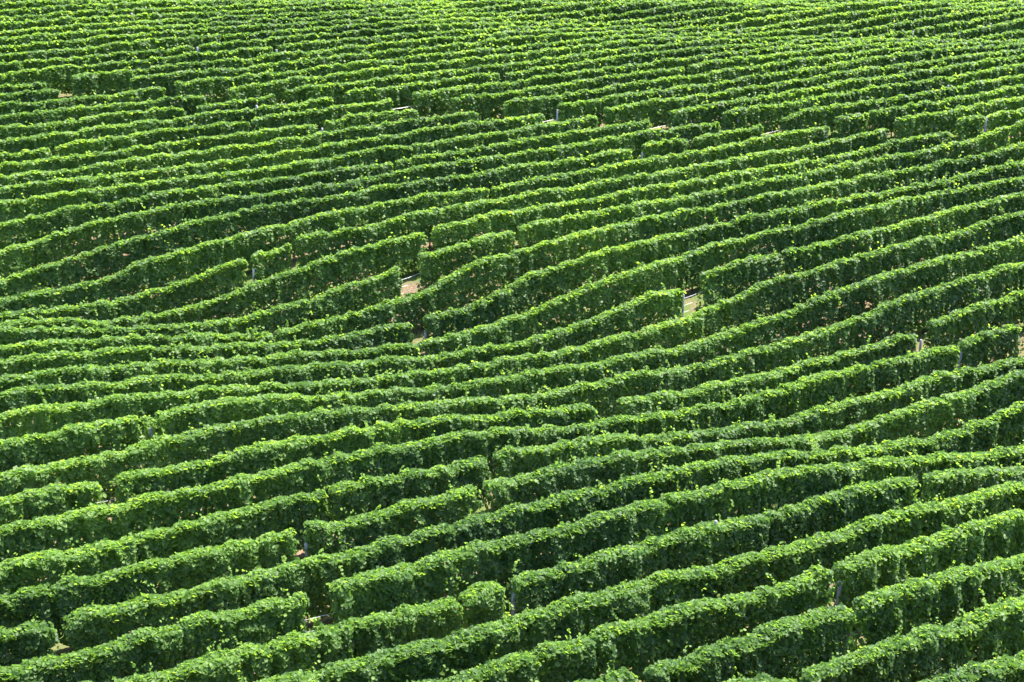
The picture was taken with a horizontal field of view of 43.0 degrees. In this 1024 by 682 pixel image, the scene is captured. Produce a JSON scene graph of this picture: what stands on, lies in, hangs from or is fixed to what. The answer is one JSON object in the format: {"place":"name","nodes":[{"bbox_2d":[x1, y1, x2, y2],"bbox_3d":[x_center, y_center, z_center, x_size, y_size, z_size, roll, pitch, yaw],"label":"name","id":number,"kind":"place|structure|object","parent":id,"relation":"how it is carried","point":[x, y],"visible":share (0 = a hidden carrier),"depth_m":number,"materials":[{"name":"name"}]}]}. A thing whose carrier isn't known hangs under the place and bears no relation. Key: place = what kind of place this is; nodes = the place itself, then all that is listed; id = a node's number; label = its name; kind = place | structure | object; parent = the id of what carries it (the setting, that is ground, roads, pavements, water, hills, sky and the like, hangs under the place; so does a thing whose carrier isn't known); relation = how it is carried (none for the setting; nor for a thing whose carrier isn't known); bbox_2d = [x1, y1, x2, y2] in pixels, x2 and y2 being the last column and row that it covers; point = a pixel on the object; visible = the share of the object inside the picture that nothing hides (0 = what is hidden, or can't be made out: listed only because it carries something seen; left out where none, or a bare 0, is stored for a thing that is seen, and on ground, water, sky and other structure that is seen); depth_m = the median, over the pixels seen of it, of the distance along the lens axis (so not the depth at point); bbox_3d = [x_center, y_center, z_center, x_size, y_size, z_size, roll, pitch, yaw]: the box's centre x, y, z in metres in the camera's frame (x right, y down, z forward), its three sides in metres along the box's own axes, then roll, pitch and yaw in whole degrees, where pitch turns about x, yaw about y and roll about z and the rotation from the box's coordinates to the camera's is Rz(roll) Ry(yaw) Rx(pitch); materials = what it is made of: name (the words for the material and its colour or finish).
{"place":"outdoors","nodes":[
{"label":"outdoors","id":0,"kind":"place"},
{"bbox_2d":[0,29,1023,681],"bbox_3d":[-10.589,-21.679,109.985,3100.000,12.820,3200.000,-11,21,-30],"label":"ground","id":1,"kind":"structure","parent":0,"point":[414,279],"depth_m":62.51,"materials":[{"name":"soil"}]},
{"bbox_2d":[0,614,59,681],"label":"vine row","id":2,"kind":"object","parent":1,"relation":"on","point":[41,644],"visible":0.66,"depth_m":30.53,"materials":[{"name":"green plant"}]},
{"bbox_2d":[0,480,106,554],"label":"vine row","id":3,"kind":"object","parent":1,"relation":"on","point":[52,496],"visible":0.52,"depth_m":38.21,"materials":[{"name":"green plant"}]},
{"bbox_2d":[0,415,143,488],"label":"vine row","id":4,"kind":"object","parent":1,"relation":"on","point":[123,428],"visible":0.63,"depth_m":42.22,"materials":[{"name":"green plant"}]},
{"bbox_2d":[0,82,165,125],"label":"vine row","id":5,"kind":"object","parent":1,"relation":"on","point":[154,91],"visible":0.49,"depth_m":80.57,"materials":[{"name":"green plant"}]},
{"bbox_2d":[0,102,186,157],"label":"vine row","id":6,"kind":"object","parent":1,"relation":"on","point":[77,125],"visible":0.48,"depth_m":77.11,"materials":[{"name":"green plant"}]},
{"bbox_2d":[0,43,193,84],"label":"vine row","id":7,"kind":"object","parent":1,"relation":"on","point":[5,67],"visible":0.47,"depth_m":87.81,"materials":[{"name":"green plant"}]},
{"bbox_2d":[0,94,206,136],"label":"vine row","id":8,"kind":"object","parent":1,"relation":"on","point":[64,115],"visible":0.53,"depth_m":79.10,"materials":[{"name":"green plant"}]},
{"bbox_2d":[0,258,248,331],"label":"vine row","id":9,"kind":"object","parent":1,"relation":"on","point":[196,285],"visible":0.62,"depth_m":59.31,"materials":[{"name":"green plant"}]},
{"bbox_2d":[0,44,272,94],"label":"vine row","id":10,"kind":"object","parent":1,"relation":"on","point":[36,75],"visible":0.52,"depth_m":86.46,"materials":[{"name":"green plant"}]},
{"bbox_2d":[0,326,274,372],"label":"vine row","id":11,"kind":"object","parent":1,"relation":"on","point":[38,346],"visible":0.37,"depth_m":52.82,"materials":[{"name":"green plant"}]},
{"bbox_2d":[0,527,299,649],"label":"vine row","id":12,"kind":"object","parent":1,"relation":"on","point":[199,569],"visible":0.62,"depth_m":33.95,"materials":[{"name":"green plant"}]},
{"bbox_2d":[55,116,249,171],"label":"vine row","id":13,"kind":"object","parent":1,"relation":"on","point":[149,138],"visible":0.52,"depth_m":75.17,"materials":[{"name":"green plant"}]},
{"bbox_2d":[0,588,310,681],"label":"vine row","id":14,"kind":"object","parent":1,"relation":"on","point":[173,640],"visible":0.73,"depth_m":30.29,"materials":[{"name":"green plant"}]},
{"bbox_2d":[0,119,317,194],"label":"vine row","id":15,"kind":"object","parent":1,"relation":"on","point":[175,147],"visible":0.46,"depth_m":73.55,"materials":[{"name":"green plant"}]},
{"bbox_2d":[0,488,327,615],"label":"vine row","id":16,"kind":"object","parent":1,"relation":"on","point":[29,567],"visible":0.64,"depth_m":36.27,"materials":[{"name":"green plant"}]},
{"bbox_2d":[0,97,333,161],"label":"vine row","id":17,"kind":"object","parent":1,"relation":"on","point":[230,116],"visible":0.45,"depth_m":77.00,"materials":[{"name":"green plant"}]},
{"bbox_2d":[0,162,393,261],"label":"vine row","id":18,"kind":"object","parent":1,"relation":"on","point":[25,223],"visible":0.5,"depth_m":66.18,"materials":[{"name":"green plant"}]},
{"bbox_2d":[0,265,402,362],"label":"vine row","id":19,"kind":"object","parent":1,"relation":"on","point":[330,301],"visible":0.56,"depth_m":58.12,"materials":[{"name":"green plant"}]},
{"bbox_2d":[0,322,413,400],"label":"vine row","id":20,"kind":"object","parent":1,"relation":"on","point":[354,339],"visible":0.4,"depth_m":52.44,"materials":[{"name":"green plant"}]},
{"bbox_2d":[0,232,427,350],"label":"vine row","id":21,"kind":"object","parent":1,"relation":"on","point":[326,271],"visible":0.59,"depth_m":60.39,"materials":[{"name":"green plant"}]},
{"bbox_2d":[0,0,454,14],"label":"vine row","id":22,"kind":"object","parent":1,"relation":"on","point":[20,4],"visible":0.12,"depth_m":100.65,"materials":[{"name":"green plant"}]},
{"bbox_2d":[196,93,276,130],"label":"vine row","id":23,"kind":"object","parent":1,"relation":"on","point":[235,103],"visible":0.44,"depth_m":81.70,"materials":[{"name":"green plant"}]},
{"bbox_2d":[0,109,479,205],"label":"vine row","id":24,"kind":"object","parent":1,"relation":"on","point":[141,163],"visible":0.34,"depth_m":74.16,"materials":[{"name":"green plant"}]},
{"bbox_2d":[0,185,488,324],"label":"vine row","id":25,"kind":"object","parent":1,"relation":"on","point":[122,280],"visible":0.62,"depth_m":62.32,"materials":[{"name":"green plant"}]},
{"bbox_2d":[250,243,291,286],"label":"vine row","id":26,"kind":"object","parent":1,"relation":"on","point":[274,257],"visible":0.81,"depth_m":61.80,"materials":[{"name":"green plant"}]},
{"bbox_2d":[82,596,462,681],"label":"vine row","id":27,"kind":"object","parent":1,"relation":"on","point":[396,626],"visible":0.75,"depth_m":30.13,"materials":[{"name":"green plant"}]},
{"bbox_2d":[0,113,545,216],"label":"vine row","id":28,"kind":"object","parent":1,"relation":"on","point":[69,185],"visible":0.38,"depth_m":73.15,"materials":[{"name":"green plant"}]},
{"bbox_2d":[0,0,579,21],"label":"vine row","id":29,"kind":"object","parent":1,"relation":"on","point":[22,11],"visible":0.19,"depth_m":102.06,"materials":[{"name":"green plant"}]},
{"bbox_2d":[0,114,598,240],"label":"vine row","id":30,"kind":"object","parent":1,"relation":"on","point":[379,154],"visible":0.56,"depth_m":71.56,"materials":[{"name":"green plant"}]},
{"bbox_2d":[0,0,630,36],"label":"vine row","id":31,"kind":"object","parent":1,"relation":"on","point":[89,13],"visible":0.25,"depth_m":102.31,"materials":[{"name":"green plant"}]},
{"bbox_2d":[0,148,632,311],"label":"vine row","id":32,"kind":"object","parent":1,"relation":"on","point":[79,272],"visible":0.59,"depth_m":64.86,"materials":[{"name":"green plant"}]},
{"bbox_2d":[251,97,392,141],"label":"vine row","id":33,"kind":"object","parent":1,"relation":"on","point":[314,118],"visible":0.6,"depth_m":80.47,"materials":[{"name":"green plant"}]},
{"bbox_2d":[0,282,685,435],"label":"vine row","id":34,"kind":"object","parent":1,"relation":"on","point":[605,320],"visible":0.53,"depth_m":52.38,"materials":[{"name":"green plant"}]},
{"bbox_2d":[113,402,597,529],"bbox_3d":[-4.471,4.050,44.214,17.937,3.456,0.933,-11,21,-30],"label":"vine row","id":35,"kind":"object","parent":1,"relation":"on","point":[242,459],"visible":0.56,"depth_m":42.76,"materials":[{"name":"green plant"}]},
{"bbox_2d":[0,121,719,285],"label":"vine row","id":36,"kind":"object","parent":1,"relation":"on","point":[16,253],"visible":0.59,"depth_m":67.27,"materials":[{"name":"green plant"}]},
{"bbox_2d":[324,108,419,148],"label":"vine row","id":37,"kind":"object","parent":1,"relation":"on","point":[343,122],"visible":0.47,"depth_m":80.02,"materials":[{"name":"green plant"}]},
{"bbox_2d":[0,0,746,38],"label":"vine row","id":38,"kind":"object","parent":1,"relation":"on","point":[42,22],"visible":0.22,"depth_m":101.01,"materials":[{"name":"green plant"}]},
{"bbox_2d":[300,481,483,585],"bbox_3d":[-3.397,5.678,38.014,5.793,2.408,0.938,-11,21,-30],"label":"vine row","id":39,"kind":"object","parent":1,"relation":"on","point":[375,524],"visible":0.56,"depth_m":37.65,"materials":[{"name":"green plant"}]},
{"bbox_2d":[324,455,491,534],"bbox_3d":[-3.181,4.910,40.371,5.710,2.505,0.952,-11,21,-30],"label":"vine row","id":40,"kind":"object","parent":1,"relation":"on","point":[460,472],"visible":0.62,"depth_m":39.97,"materials":[{"name":"green plant"}]},
{"bbox_2d":[344,69,499,118],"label":"vine row","id":41,"kind":"object","parent":1,"relation":"on","point":[398,100],"visible":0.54,"depth_m":85.50,"materials":[{"name":"green plant"}]},
{"bbox_2d":[0,0,854,52],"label":"vine row","id":42,"kind":"object","parent":1,"relation":"on","point":[228,17],"visible":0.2,"depth_m":100.10,"materials":[{"name":"green plant"}]},
{"bbox_2d":[0,0,878,58],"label":"vine row","id":43,"kind":"object","parent":1,"relation":"on","point":[64,36],"visible":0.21,"depth_m":99.87,"materials":[{"name":"green plant"}]},
{"bbox_2d":[416,230,515,291],"bbox_3d":[-2.153,-3.754,63.010,5.443,2.748,1.004,-11,21,-30],"label":"vine row","id":44,"kind":"object","parent":1,"relation":"on","point":[457,251],"visible":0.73,"depth_m":62.61,"materials":[{"name":"green plant"}]},
{"bbox_2d":[0,0,947,60],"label":"vine row","id":45,"kind":"object","parent":1,"relation":"on","point":[244,29],"visible":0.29,"depth_m":97.95,"materials":[{"name":"green plant"}]},
{"bbox_2d":[0,344,959,584],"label":"vine row","id":46,"kind":"object","parent":1,"relation":"on","point":[446,449],"visible":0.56,"depth_m":42.37,"materials":[{"name":"green plant"}]},
{"bbox_2d":[450,577,514,641],"bbox_3d":[-0.742,6.990,32.743,1.490,2.407,0.852,-11,21,-30],"label":"vine row","id":47,"kind":"object","parent":1,"relation":"on","point":[483,605],"visible":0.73,"depth_m":32.42,"materials":[{"name":"green plant"}]},
{"bbox_2d":[0,261,1023,514],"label":"vine row","id":48,"kind":"object","parent":1,"relation":"on","point":[908,313],"visible":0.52,"depth_m":50.17,"materials":[{"name":"green plant"}]},
{"bbox_2d":[0,208,1023,464],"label":"vine row","id":49,"kind":"object","parent":1,"relation":"on","point":[778,294],"visible":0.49,"depth_m":56.07,"materials":[{"name":"green plant"}]},
{"bbox_2d":[0,175,1023,415],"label":"vine row","id":50,"kind":"object","parent":1,"relation":"on","point":[783,237],"visible":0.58,"depth_m":59.98,"materials":[{"name":"green plant"}]},
{"bbox_2d":[0,0,1023,71],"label":"vine row","id":51,"kind":"object","parent":1,"relation":"on","point":[595,11],"visible":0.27,"depth_m":97.21,"materials":[{"name":"green plant"}]},
{"bbox_2d":[395,119,651,189],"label":"vine row","id":52,"kind":"object","parent":1,"relation":"on","point":[548,141],"visible":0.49,"depth_m":77.21,"materials":[{"name":"green plant"}]},
{"bbox_2d":[62,401,1023,671],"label":"vine row","id":53,"kind":"object","parent":1,"relation":"on","point":[972,435],"visible":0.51,"depth_m":36.70,"materials":[{"name":"green plant"}]},
{"bbox_2d":[130,0,956,102],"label":"vine row","id":54,"kind":"object","parent":1,"relation":"on","point":[187,74],"visible":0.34,"depth_m":95.89,"materials":[{"name":"green plant"}]},
{"bbox_2d":[70,1,1021,101],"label":"vine row","id":55,"kind":"object","parent":1,"relation":"on","point":[115,75],"visible":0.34,"depth_m":93.08,"materials":[{"name":"green plant"}]},
{"bbox_2d":[450,66,684,121],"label":"vine row","id":56,"kind":"object","parent":1,"relation":"on","point":[473,100],"visible":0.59,"depth_m":86.21,"materials":[{"name":"green plant"}]},
{"bbox_2d":[154,231,1023,464],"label":"vine row","id":57,"kind":"object","parent":1,"relation":"on","point":[803,314],"visible":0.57,"depth_m":54.99,"materials":[{"name":"green plant"}]},
{"bbox_2d":[295,127,888,279],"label":"vine row","id":58,"kind":"object","parent":1,"relation":"on","point":[850,143],"visible":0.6,"depth_m":69.25,"materials":[{"name":"green plant"}]},
{"bbox_2d":[174,1,1017,107],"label":"vine row","id":59,"kind":"object","parent":1,"relation":"on","point":[325,69],"visible":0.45,"depth_m":94.11,"materials":[{"name":"green plant"}]},
{"bbox_2d":[371,559,834,681],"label":"vine row","id":60,"kind":"object","parent":1,"relation":"on","point":[796,595],"visible":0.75,"depth_m":30.34,"materials":[{"name":"green plant"}]},
{"bbox_2d":[198,0,1023,60],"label":"vine row","id":61,"kind":"object","parent":1,"relation":"on","point":[273,41],"visible":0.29,"depth_m":101.88,"materials":[{"name":"green plant"}]},
{"bbox_2d":[227,0,1023,108],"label":"vine row","id":62,"kind":"object","parent":1,"relation":"on","point":[816,30],"visible":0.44,"depth_m":94.63,"materials":[{"name":"green plant"}]},
{"bbox_2d":[238,478,1023,681],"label":"vine row","id":63,"kind":"object","parent":1,"relation":"on","point":[554,621],"visible":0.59,"depth_m":32.73,"materials":[{"name":"green plant"}]},
{"bbox_2d":[274,139,1023,350],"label":"vine row","id":64,"kind":"object","parent":1,"relation":"on","point":[409,310],"visible":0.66,"depth_m":63.85,"materials":[{"name":"green plant"}]},
{"bbox_2d":[277,0,1021,60],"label":"vine row","id":65,"kind":"object","parent":1,"relation":"on","point":[316,44],"visible":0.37,"depth_m":103.50,"materials":[{"name":"green plant"}]},
{"bbox_2d":[285,5,1023,109],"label":"vine row","id":66,"kind":"object","parent":1,"relation":"on","point":[332,89],"visible":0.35,"depth_m":94.60,"materials":[{"name":"green plant"}]},
{"bbox_2d":[490,125,829,209],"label":"vine row","id":67,"kind":"object","parent":1,"relation":"on","point":[705,155],"visible":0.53,"depth_m":75.54,"materials":[{"name":"green plant"}]},
{"bbox_2d":[640,133,688,167],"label":"vine row","id":68,"kind":"object","parent":1,"relation":"on","point":[668,146],"visible":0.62,"depth_m":77.74,"materials":[{"name":"green plant"}]},
{"bbox_2d":[326,440,1023,645],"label":"vine row","id":69,"kind":"object","parent":1,"relation":"on","point":[402,584],"visible":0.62,"depth_m":36.93,"materials":[{"name":"green plant"}]},
{"bbox_2d":[430,131,951,260],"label":"vine row","id":70,"kind":"object","parent":1,"relation":"on","point":[912,144],"visible":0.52,"depth_m":70.36,"materials":[{"name":"green plant"}]},
{"bbox_2d":[505,29,913,88],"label":"vine row","id":71,"kind":"object","parent":1,"relation":"on","point":[606,61],"visible":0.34,"depth_m":95.58,"materials":[{"name":"green plant"}]},
{"bbox_2d":[506,473,920,640],"bbox_3d":[6.348,5.961,37.073,15.074,3.101,0.929,-11,21,-30],"label":"vine row","id":72,"kind":"object","parent":1,"relation":"on","point":[722,539],"visible":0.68,"depth_m":36.17,"materials":[{"name":"green plant"}]},
{"bbox_2d":[411,17,1023,117],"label":"vine row","id":73,"kind":"object","parent":1,"relation":"on","point":[440,108],"visible":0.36,"depth_m":91.94,"materials":[{"name":"green plant"}]},
{"bbox_2d":[422,157,1023,348],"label":"vine row","id":74,"kind":"object","parent":1,"relation":"on","point":[607,256],"visible":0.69,"depth_m":63.43,"materials":[{"name":"green plant"}]},
{"bbox_2d":[692,124,764,162],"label":"vine row","id":75,"kind":"object","parent":1,"relation":"on","point":[728,137],"visible":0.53,"depth_m":80.09,"materials":[{"name":"green plant"}]},
{"bbox_2d":[696,246,782,307],"bbox_3d":[10.927,-2.840,61.995,5.000,2.820,1.018,-11,21,-30],"label":"vine row","id":76,"kind":"object","parent":1,"relation":"on","point":[755,266],"visible":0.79,"depth_m":61.56,"materials":[{"name":"green plant"}]},
{"bbox_2d":[643,603,857,681],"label":"vine row","id":77,"kind":"object","parent":1,"relation":"on","point":[832,624],"visible":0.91,"depth_m":29.50,"materials":[{"name":"green plant"}]},
{"bbox_2d":[481,369,1023,531],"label":"vine row","id":78,"kind":"object","parent":1,"relation":"on","point":[513,491],"visible":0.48,"depth_m":45.27,"materials":[{"name":"green plant"}]},
{"bbox_2d":[491,356,1023,504],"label":"vine row","id":79,"kind":"object","parent":1,"relation":"on","point":[811,420],"visible":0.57,"depth_m":48.49,"materials":[{"name":"green plant"}]},
{"bbox_2d":[503,37,1023,124],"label":"vine row","id":80,"kind":"object","parent":1,"relation":"on","point":[548,106],"visible":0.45,"depth_m":90.57,"materials":[{"name":"green plant"}]},
{"bbox_2d":[517,125,1010,261],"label":"vine row","id":81,"kind":"object","parent":1,"relation":"on","point":[982,143],"visible":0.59,"depth_m":71.86,"materials":[{"name":"green plant"}]},
{"bbox_2d":[614,332,917,432],"bbox_3d":[10.961,1.907,53.683,16.457,2.461,1.044,-11,21,-30],"label":"vine row","id":82,"kind":"object","parent":1,"relation":"on","point":[734,386],"visible":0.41,"depth_m":52.92,"materials":[{"name":"green plant"}]},
{"bbox_2d":[557,40,1023,128],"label":"vine row","id":83,"kind":"object","parent":1,"relation":"on","point":[581,106],"visible":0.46,"depth_m":90.88,"materials":[{"name":"green plant"}]},
{"bbox_2d":[602,45,1023,135],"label":"vine row","id":84,"kind":"object","parent":1,"relation":"on","point":[642,107],"visible":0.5,"depth_m":88.44,"materials":[{"name":"green plant"}]},
{"bbox_2d":[667,53,1023,132],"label":"vine row","id":85,"kind":"object","parent":1,"relation":"on","point":[708,115],"visible":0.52,"depth_m":88.91,"materials":[{"name":"green plant"}]},
{"bbox_2d":[831,112,869,138],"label":"vine row","id":86,"kind":"object","parent":1,"relation":"on","point":[857,118],"visible":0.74,"depth_m":82.65,"materials":[{"name":"green plant"}]},
{"bbox_2d":[688,29,1023,87],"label":"vine row","id":87,"kind":"object","parent":1,"relation":"on","point":[698,68],"visible":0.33,"depth_m":98.31,"materials":[{"name":"green plant"}]},
{"bbox_2d":[721,60,1023,136],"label":"vine row","id":88,"kind":"object","parent":1,"relation":"on","point":[750,114],"visible":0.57,"depth_m":87.33,"materials":[{"name":"green plant"}]},
{"bbox_2d":[779,74,1023,144],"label":"vine row","id":89,"kind":"object","parent":1,"relation":"on","point":[810,115],"visible":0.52,"depth_m":86.19,"materials":[{"name":"green plant"}]},
{"bbox_2d":[781,190,1023,281],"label":"vine row","id":90,"kind":"object","parent":1,"relation":"on","point":[968,214],"visible":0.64,"depth_m":66.86,"materials":[{"name":"green plant"}]},
{"bbox_2d":[799,589,1023,681],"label":"vine row","id":91,"kind":"object","parent":1,"relation":"on","point":[957,642],"visible":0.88,"depth_m":29.38,"materials":[{"name":"green plant"}]},
{"bbox_2d":[831,505,1023,628],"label":"vine row","id":92,"kind":"object","parent":1,"relation":"on","point":[987,543],"visible":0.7,"depth_m":35.10,"materials":[{"name":"green plant"}]},
{"bbox_2d":[850,553,1023,665],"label":"vine row","id":93,"kind":"object","parent":1,"relation":"on","point":[959,583],"visible":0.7,"depth_m":32.40,"materials":[{"name":"green plant"}]},
{"bbox_2d":[867,84,1023,138],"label":"vine row","id":94,"kind":"object","parent":1,"relation":"on","point":[881,116],"visible":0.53,"depth_m":86.19,"materials":[{"name":"green plant"}]},
{"bbox_2d":[893,93,1023,146],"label":"vine row","id":95,"kind":"object","parent":1,"relation":"on","point":[932,119],"visible":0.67,"depth_m":84.29,"materials":[{"name":"green plant"}]},
{"bbox_2d":[916,650,1023,681],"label":"vine row","id":96,"kind":"object","parent":1,"relation":"on","point":[1005,668],"visible":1,"depth_m":27.30,"materials":[{"name":"green plant"}]},
{"bbox_2d":[919,458,1023,522],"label":"vine row","id":97,"kind":"object","parent":1,"relation":"on","point":[967,480],"visible":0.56,"depth_m":41.87,"materials":[{"name":"green plant"}]},
{"bbox_2d":[923,287,1023,348],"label":"vine row","id":98,"kind":"object","parent":1,"relation":"on","point":[967,324],"visible":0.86,"depth_m":59.19,"materials":[{"name":"green plant"}]},
{"bbox_2d":[935,10,1023,36],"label":"vine row","id":99,"kind":"object","parent":1,"relation":"on","point":[951,27],"visible":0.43,"depth_m":112.80,"materials":[{"name":"green plant"}]},
{"bbox_2d":[957,323,1022,380],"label":"vine row","id":100,"kind":"object","parent":1,"relation":"on","point":[983,352],"visible":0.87,"depth_m":57.10,"materials":[{"name":"green plant"}]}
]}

